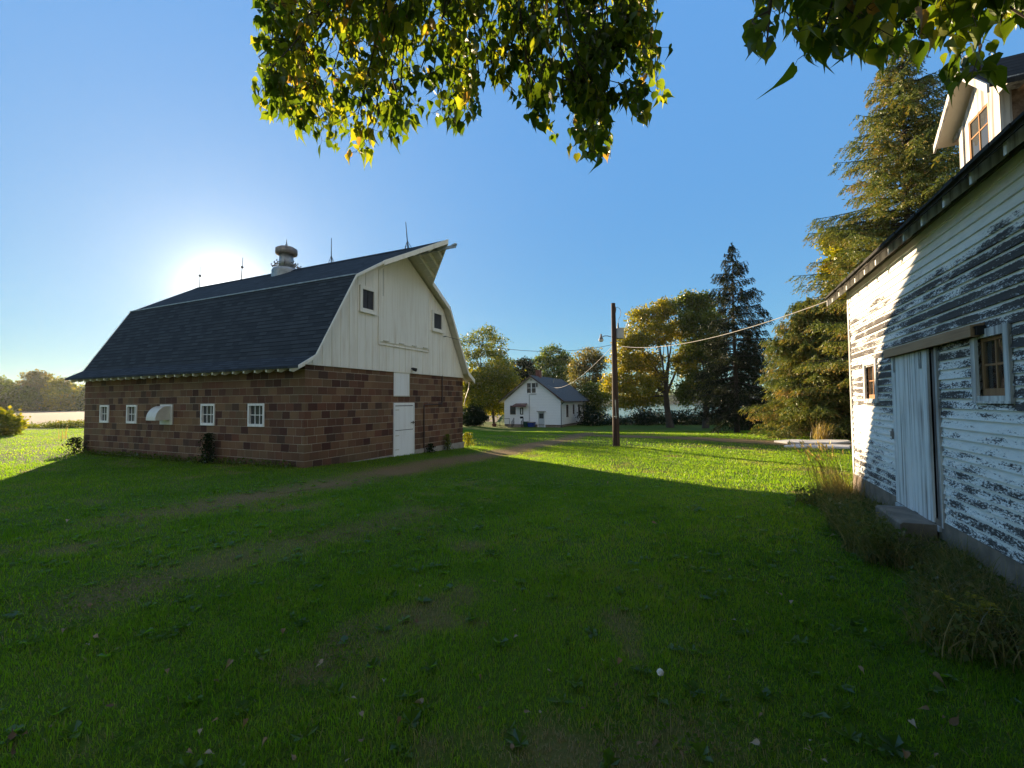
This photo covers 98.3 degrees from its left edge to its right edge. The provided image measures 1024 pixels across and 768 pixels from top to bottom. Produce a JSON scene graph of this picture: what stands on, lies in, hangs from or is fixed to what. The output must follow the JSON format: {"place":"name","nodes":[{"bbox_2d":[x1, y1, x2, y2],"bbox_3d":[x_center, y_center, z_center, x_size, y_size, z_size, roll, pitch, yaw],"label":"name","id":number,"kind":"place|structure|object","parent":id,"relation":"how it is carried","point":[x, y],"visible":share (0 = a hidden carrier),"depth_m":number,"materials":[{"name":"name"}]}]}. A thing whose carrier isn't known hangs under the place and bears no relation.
{"place":"outdoors","nodes":[
{"label":"outdoors","id":0,"kind":"place"},
{"bbox_2d":[14,411,500,426],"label":"field","id":1,"kind":"structure","parent":0,"point":[38,417],"depth_m":66.62,"materials":[{"name":"plant"}]},
{"bbox_2d":[270,433,593,492],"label":"dirt track","id":2,"kind":"structure","parent":0,"point":[443,461],"depth_m":12.55,"materials":[{"name":"brown soil"}]},
{"bbox_2d":[0,414,1023,767],"bbox_3d":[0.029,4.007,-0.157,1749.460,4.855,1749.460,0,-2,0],"label":"lawn","id":3,"kind":"structure","parent":0,"point":[554,756],"depth_m":3.16,"materials":[{"name":"green plant"}]},
{"bbox_2d":[0,375,11,409],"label":"hedgerow tree","id":4,"kind":"object","parent":3,"relation":"on","point":[3,380],"visible":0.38,"depth_m":120.09,"materials":[{"name":"green plant"}]},
{"bbox_2d":[0,379,17,410],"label":"hedgerow tree","id":5,"kind":"object","parent":3,"relation":"on","point":[11,382],"visible":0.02,"depth_m":123.71,"materials":[{"name":"green plant"}]},
{"bbox_2d":[8,728,16,739],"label":"fallen leaf","id":6,"kind":"object","parent":3,"relation":"on","point":[12,734],"visible":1,"depth_m":2.09,"materials":[{"name":"brown plant"}]},
{"bbox_2d":[0,405,32,435],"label":"bush","id":7,"kind":"object","parent":3,"relation":"on","point":[11,423],"visible":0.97,"depth_m":24.74,"materials":[{"name":"green plant"}]},
{"bbox_2d":[0,383,45,410],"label":"hedgerow tree","id":8,"kind":"object","parent":3,"relation":"on","point":[27,400],"visible":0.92,"depth_m":114.79,"materials":[{"name":"green plant"}]},
{"bbox_2d":[14,369,57,409],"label":"hedgerow tree","id":9,"kind":"object","parent":3,"relation":"on","point":[37,378],"visible":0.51,"depth_m":119.04,"materials":[{"name":"green plant"}]},
{"bbox_2d":[37,399,52,410],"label":"hedgerow tree","id":10,"kind":"object","parent":3,"relation":"on","point":[41,409],"visible":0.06,"depth_m":121.35,"materials":[{"name":"green plant"}]},
{"bbox_2d":[24,419,83,428],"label":"weeds","id":11,"kind":"object","parent":3,"relation":"on","point":[72,423],"visible":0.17,"depth_m":32.80,"materials":[{"name":"green plant"}]},
{"bbox_2d":[36,375,84,410],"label":"hedgerow tree","id":12,"kind":"object","parent":3,"relation":"on","point":[53,393],"visible":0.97,"depth_m":115.01,"materials":[{"name":"green plant"}]},
{"bbox_2d":[52,384,84,410],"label":"hedgerow tree","id":13,"kind":"object","parent":3,"relation":"on","point":[78,407],"visible":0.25,"depth_m":118.12,"materials":[{"name":"green plant"}]},
{"bbox_2d":[56,437,88,453],"bbox_3d":[-15.253,2.152,15.425,1.017,0.634,1.025,0,-2,0],"label":"weed","id":14,"kind":"object","parent":3,"relation":"on","point":[77,444],"visible":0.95,"depth_m":15.41,"materials":[{"name":"green plant"}]},
{"bbox_2d":[68,448,294,467],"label":"weeds","id":15,"kind":"object","parent":3,"relation":"on","point":[160,457],"visible":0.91,"depth_m":12.96,"materials":[{"name":"green plant"}]},
{"bbox_2d":[194,433,217,463],"bbox_3d":[-8.528,1.825,12.404,0.667,0.919,0.617,0,-2,0],"label":"weed","id":16,"kind":"object","parent":3,"relation":"on","point":[208,441],"visible":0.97,"depth_m":12.38,"materials":[{"name":"green plant"}]},
{"bbox_2d":[224,658,232,670],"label":"fallen leaf","id":17,"kind":"object","parent":3,"relation":"on","point":[229,661],"visible":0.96,"depth_m":2.67,"materials":[{"name":"brown plant"}]},
{"bbox_2d":[242,718,247,728],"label":"fallen leaf","id":18,"kind":"object","parent":3,"relation":"on","point":[245,721],"visible":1,"depth_m":2.16,"materials":[{"name":"brown plant"}]},
{"bbox_2d":[64,222,474,467],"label":"barn","id":19,"kind":"structure","parent":3,"relation":"on","point":[362,358],"depth_m":13.61,"materials":[{"name":"brick"}]},
{"bbox_2d":[99,405,109,422],"bbox_3d":[-13.942,1.023,15.187,0.578,0.600,0.100,-1,-2,25],"label":"window","id":20,"kind":"structure","parent":19,"relation":"in","point":[104,409],"depth_m":15.22,"materials":[{"name":"grey glass"}]},
{"bbox_2d":[126,405,137,423],"bbox_3d":[-12.394,0.984,14.472,0.608,0.600,0.100,-1,-2,25],"label":"window","id":21,"kind":"structure","parent":19,"relation":"in","point":[131,410],"depth_m":14.51,"materials":[{"name":"grey glass"}]},
{"bbox_2d":[200,404,214,425],"bbox_3d":[-8.764,0.883,12.797,0.648,0.620,0.100,-1,-2,25],"label":"window","id":22,"kind":"structure","parent":19,"relation":"in","point":[207,411],"depth_m":12.83,"materials":[{"name":"grey glass"}]},
{"bbox_2d":[247,403,264,426],"bbox_3d":[-6.862,0.835,11.919,0.658,0.620,0.100,-1,-2,25],"label":"window","id":23,"kind":"structure","parent":19,"relation":"in","point":[256,412],"depth_m":11.94,"materials":[{"name":"grey glass"}]},
{"bbox_2d":[359,284,378,315],"bbox_3d":[-4.265,-2.489,13.201,0.078,0.795,0.750,-1,-2,25],"label":"loft window","id":24,"kind":"structure","parent":19,"relation":"in","point":[367,295],"depth_m":13.16,"materials":[{"name":"wood"}]},
{"bbox_2d":[378,258,428,352],"bbox_3d":[-3.539,-2.746,14.810,0.059,3.145,2.625,-1,-2,25],"label":"hay door","id":25,"kind":"structure","parent":19,"relation":"in","point":[403,297],"depth_m":14.66,"materials":[{"name":"wood"}]},
{"bbox_2d":[393,403,414,456],"bbox_3d":[-3.561,1.510,14.647,0.095,1.778,1.055,-1,-2,25],"label":"door","id":26,"kind":"structure","parent":19,"relation":"in","point":[403,413],"depth_m":14.62,"materials":[{"name":"metal"}]},
{"bbox_2d":[431,310,444,333],"bbox_3d":[-2.747,-2.306,16.477,0.078,0.785,0.780,-1,-2,25],"label":"loft window","id":27,"kind":"structure","parent":19,"relation":"in","point":[436,317],"depth_m":16.43,"materials":[{"name":"white wood"}]},
{"bbox_2d":[414,698,423,703],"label":"fallen leaf","id":28,"kind":"object","parent":3,"relation":"on","point":[420,700],"visible":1,"depth_m":2.31,"materials":[{"name":"plant"}]},
{"bbox_2d":[425,443,435,451],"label":"weed","id":29,"kind":"object","parent":3,"relation":"on","point":[430,446],"visible":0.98,"depth_m":15.63,"materials":[{"name":"green plant"}]},
{"bbox_2d":[443,434,453,450],"bbox_3d":[-2.397,2.218,16.697,0.456,0.690,0.423,1,-3,-36],"label":"weed","id":30,"kind":"object","parent":3,"relation":"on","point":[447,443],"visible":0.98,"depth_m":16.67,"materials":[{"name":"green plant"}]},
{"bbox_2d":[463,432,475,446],"bbox_3d":[-1.822,2.320,18.297,0.726,0.700,0.820,-3,-3,44],"label":"weed","id":31,"kind":"object","parent":3,"relation":"on","point":[467,436],"visible":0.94,"depth_m":18.26,"materials":[{"name":"green plant"}]},
{"bbox_2d":[463,403,492,425],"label":"bush","id":32,"kind":"object","parent":3,"relation":"on","point":[476,415],"visible":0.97,"depth_m":54.59,"materials":[{"name":"green plant"}]},
{"bbox_2d":[460,322,515,370],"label":"deciduous tree","id":33,"kind":"object","parent":3,"relation":"on","point":[476,354],"visible":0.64,"depth_m":63.14,"materials":[{"name":"green plant"}]},
{"bbox_2d":[463,353,525,423],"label":"deciduous tree","id":34,"kind":"object","parent":3,"relation":"on","point":[491,387],"visible":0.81,"depth_m":59.12,"materials":[{"name":"green plant"}]},
{"bbox_2d":[510,356,543,382],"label":"dark tree","id":35,"kind":"object","parent":3,"relation":"on","point":[523,364],"visible":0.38,"depth_m":75.00,"materials":[{"name":"green plant"}]},
{"bbox_2d":[527,422,535,426],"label":"wheeled bin","id":36,"kind":"object","parent":3,"relation":"on","point":[531,424],"visible":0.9,"depth_m":54.37,"materials":[{"name":"blue plastic"}]},
{"bbox_2d":[498,370,589,427],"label":"farmhouse","id":37,"kind":"object","parent":3,"relation":"on","point":[539,400],"visible":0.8,"depth_m":55.86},
{"bbox_2d":[510,406,515,413],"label":"window","id":38,"kind":"structure","parent":37,"relation":"in","point":[512,409],"depth_m":56.69,"materials":[{"name":"grey glass"}]},
{"bbox_2d":[519,407,523,423],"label":"porch door","id":39,"kind":"structure","parent":37,"relation":"in","point":[521,409],"depth_m":56.12,"materials":[{"name":"white wood"}]},
{"bbox_2d":[526,382,530,392],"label":"window","id":40,"kind":"structure","parent":37,"relation":"in","point":[528,385],"depth_m":55.86,"materials":[{"name":"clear glass"}]},
{"bbox_2d":[531,382,535,392],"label":"window","id":41,"kind":"structure","parent":37,"relation":"in","point":[533,384],"depth_m":55.58,"materials":[{"name":"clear glass"}]},
{"bbox_2d":[537,412,544,426],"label":"back door","id":42,"kind":"structure","parent":37,"relation":"in","point":[540,415],"depth_m":54.97,"materials":[{"name":"white wood"}]},
{"bbox_2d":[527,341,581,382],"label":"deciduous tree","id":43,"kind":"object","parent":3,"relation":"on","point":[557,362],"visible":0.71,"depth_m":81.63,"materials":[{"name":"green plant"}]},
{"bbox_2d":[563,346,609,391],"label":"deciduous tree","id":44,"kind":"object","parent":3,"relation":"on","point":[581,365],"visible":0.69,"depth_m":69.67,"materials":[{"name":"green plant"}]},
{"bbox_2d":[577,380,611,418],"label":"deciduous tree","id":45,"kind":"object","parent":3,"relation":"on","point":[594,396],"visible":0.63,"depth_m":63.53,"materials":[{"name":"green plant"}]},
{"bbox_2d":[599,303,623,446],"bbox_3d":[4.222,-0.158,18.689,1.075,6.547,0.352,0,-2,0],"label":"utility pole","id":46,"kind":"object","parent":3,"relation":"on","point":[617,333],"visible":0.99,"depth_m":18.61,"materials":[{"name":"brown wood"}]},
{"bbox_2d":[446,336,608,351],"bbox_3d":[0.876,-1.554,17.771,7.028,0.494,0.018,0,-2,-16],"label":"overhead wire","id":47,"kind":"object","parent":46,"relation":"attached to","point":[525,350],"visible":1,"depth_m":17.65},
{"bbox_2d":[550,348,610,387],"bbox_3d":[4.367,-0.395,36.573,0.018,1.166,35.723,0,-2,0],"label":"overhead wire","id":48,"kind":"object","parent":46,"relation":"attached to","point":[591,367],"visible":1,"depth_m":23.07,"materials":[{"name":"grey metal"}]},
{"bbox_2d":[622,301,826,347],"bbox_3d":[4.941,-1.477,13.115,0.015,0.755,11.290,0,-2,-5],"label":"overhead wire","id":49,"kind":"object","parent":46,"relation":"attached to","point":[735,331],"visible":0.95,"depth_m":10.04,"materials":[{"name":"grey metal"}]},
{"bbox_2d":[250,0,1023,171],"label":"linden tree","id":50,"kind":"object","parent":3,"relation":"on","point":[857,27],"visible":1,"depth_m":2.83,"materials":[{"name":"green plant"}]},
{"bbox_2d":[597,295,704,427],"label":"maple tree","id":51,"kind":"object","parent":3,"relation":"on","point":[639,362],"visible":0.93,"depth_m":51.52,"materials":[{"name":"green plant"}]},
{"bbox_2d":[657,668,663,684],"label":"dandelion","id":52,"kind":"object","parent":3,"relation":"on","point":[660,672],"visible":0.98,"depth_m":2.48,"materials":[{"name":"white plant"}]},
{"bbox_2d":[575,401,797,425],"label":"undergrowth","id":53,"kind":"object","parent":3,"relation":"on","point":[595,417],"visible":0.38,"depth_m":57.68,"materials":[{"name":"green plant"}]},
{"bbox_2d":[668,288,729,427],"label":"maple tree","id":54,"kind":"object","parent":3,"relation":"on","point":[698,310],"visible":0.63,"depth_m":49.35,"materials":[{"name":"green plant"}]},
{"bbox_2d":[678,242,780,433],"bbox_3d":[16.018,-3.255,32.336,7.716,14.352,7.227,0,-2,0],"label":"spruce tree","id":55,"kind":"object","parent":3,"relation":"on","point":[745,356],"visible":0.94,"depth_m":31.69,"materials":[{"name":"green plant"}]},
{"bbox_2d":[707,336,784,430],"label":"spruce tree","id":56,"kind":"object","parent":3,"relation":"on","point":[742,427],"visible":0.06,"depth_m":42.36,"materials":[{"name":"green plant"}]},
{"bbox_2d":[749,738,759,744],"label":"fallen leaf","id":57,"kind":"object","parent":3,"relation":"on","point":[756,741],"visible":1,"depth_m":2.01,"materials":[{"name":"grey plant"}]},
{"bbox_2d":[720,415,807,429],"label":"undergrowth","id":58,"kind":"object","parent":3,"relation":"on","point":[755,427],"visible":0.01,"depth_m":41.33,"materials":[{"name":"green plant"}]},
{"bbox_2d":[738,296,851,439],"bbox_3d":[16.250,-0.567,23.895,7.373,8.577,7.560,0,-2,0],"label":"spruce tree","id":59,"kind":"object","parent":3,"relation":"on","point":[793,347],"visible":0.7,"depth_m":23.24,"materials":[{"name":"green plant"}]},
{"bbox_2d":[774,439,850,443],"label":"concrete slab","id":60,"kind":"structure","parent":3,"relation":"on","point":[823,441],"depth_m":19.09,"materials":[{"name":"grey concrete"}]},
{"bbox_2d":[784,444,850,448],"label":"concrete slab","id":61,"kind":"structure","parent":3,"relation":"on","point":[839,446],"depth_m":17.32,"materials":[{"name":"grey concrete"}]},
{"bbox_2d":[792,305,848,436],"bbox_3d":[18.773,-1.083,25.206,7.221,9.939,6.440,0,-2,0],"label":"spruce tree","id":62,"kind":"object","parent":3,"relation":"on","point":[831,309],"visible":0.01,"depth_m":24.77,"materials":[{"name":"green plant"}]},
{"bbox_2d":[810,418,836,439],"bbox_3d":[15.055,2.078,21.218,1.471,1.232,1.502,-2,-3,29],"label":"dry weed","id":63,"kind":"object","parent":3,"relation":"on","point":[824,435],"visible":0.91,"depth_m":21.10,"materials":[{"name":"beige plant"}]},
{"bbox_2d":[781,440,875,510],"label":"tall grass","id":64,"kind":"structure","parent":3,"relation":"on","point":[842,488],"depth_m":6.97,"materials":[{"name":"green plant"}]},
{"bbox_2d":[812,225,864,429],"bbox_3d":[17.167,-2.746,23.141,2.486,11.856,2.802,-1,-2,15],"label":"deciduous tree","id":65,"kind":"object","parent":3,"relation":"on","point":[827,253],"visible":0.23,"depth_m":23.25,"materials":[{"name":"green plant"}]},
{"bbox_2d":[771,46,959,412],"bbox_3d":[18.883,-6.733,21.068,11.952,19.531,12.170,0,-2,0],"label":"spruce tree","id":66,"kind":"object","parent":3,"relation":"on","point":[921,182],"visible":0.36,"depth_m":20.55,"materials":[{"name":"green plant"}]},
{"bbox_2d":[788,479,1023,673],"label":"weeds","id":67,"kind":"object","parent":3,"relation":"on","point":[859,530],"visible":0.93,"depth_m":3.34,"materials":[{"name":"green plant"}]},
{"bbox_2d":[875,505,937,553],"bbox_3d":[4.263,1.705,4.812,0.306,0.588,0.840,-1,-2,25],"label":"concrete step","id":68,"kind":"object","parent":3,"relation":"on","point":[900,516],"visible":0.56,"depth_m":4.56,"materials":[{"name":"grey concrete"}]},
{"bbox_2d":[902,748,910,761],"bbox_3d":[1.731,1.638,1.953,0.046,0.049,0.025,0,-2,-14],"label":"fallen leaf","id":69,"kind":"object","parent":3,"relation":"on","point":[906,754],"visible":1,"depth_m":1.95,"materials":[{"name":"brown plant"}]},
{"bbox_2d":[908,719,916,727],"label":"fallen leaf","id":70,"kind":"object","parent":3,"relation":"on","point":[912,721],"visible":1,"depth_m":2.13,"materials":[{"name":"grey plant"}]},
{"bbox_2d":[825,53,1023,600],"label":"old shed","id":71,"kind":"structure","parent":3,"relation":"on","point":[933,287],"depth_m":4.17,"materials":[{"name":"paint"}]},
{"bbox_2d":[862,358,878,402],"bbox_3d":[5.079,-0.036,6.252,0.068,0.608,0.568,-1,-2,25],"label":"window","id":72,"kind":"structure","parent":71,"relation":"in","point":[872,371],"depth_m":6.32,"materials":[{"name":"white wood"}]},
{"bbox_2d":[890,349,935,522],"bbox_3d":[4.463,0.539,4.979,0.051,1.768,1.054,-1,-2,25],"label":"sliding door","id":73,"kind":"structure","parent":71,"relation":"in","point":[912,434],"depth_m":4.87,"materials":[{"name":"wood"}]},
{"bbox_2d":[969,323,1014,403],"bbox_3d":[3.805,-0.147,3.499,0.068,0.600,0.544,-1,-2,25],"label":"window","id":74,"kind":"structure","parent":71,"relation":"in","point":[996,352],"depth_m":3.50,"materials":[{"name":"white wood"}]},
{"bbox_2d":[918,705,930,710],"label":"fallen leaf","id":75,"kind":"object","parent":3,"relation":"on","point":[926,707],"visible":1,"depth_m":2.22,"materials":[{"name":"brown plant"}]},
{"bbox_2d":[930,671,946,687],"bbox_3d":[2.386,1.661,2.482,0.048,0.060,0.080,-1,-2,8],"label":"fallen leaf","id":76,"kind":"object","parent":3,"relation":"on","point":[937,675],"visible":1,"depth_m":2.50,"materials":[{"name":"brown plant"}]},
{"bbox_2d":[949,714,958,725],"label":"fallen leaf","id":77,"kind":"object","parent":3,"relation":"on","point":[954,720],"visible":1,"depth_m":2.14,"materials":[{"name":"brown plant"}]},
{"bbox_2d":[927,590,1018,644],"bbox_3d":[3.135,1.572,2.937,0.443,0.254,0.466,0,-2,0],"label":"leafy weed","id":78,"kind":"object","parent":3,"relation":"on","point":[982,603],"visible":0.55,"depth_m":2.93,"materials":[{"name":"green plant"}]},
{"bbox_2d":[0,0,1023,393],"label":"sky","id":79,"kind":"structure","parent":0,"point":[138,161],"materials":[{"name":"blue"}]},
{"bbox_2d":[602,403,743,419],"bbox_3d":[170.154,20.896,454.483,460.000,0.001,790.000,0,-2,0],"label":"lake","id":80,"kind":"structure","parent":0,"point":[673,407],"depth_m":210.79,"materials":[{"name":"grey liquid"}]},
{"bbox_2d":[602,390,778,402],"bbox_3d":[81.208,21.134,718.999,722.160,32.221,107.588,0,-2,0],"label":"woods","id":81,"kind":"object","parent":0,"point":[671,398],"visible":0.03,"depth_m":695.62,"materials":[{"name":"green plant"}]},
{"bbox_2d":[573,435,851,446],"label":"driveway","id":82,"kind":"structure","parent":0,"point":[724,440],"depth_m":21.88,"materials":[{"name":"grey gravel"}]}
]}

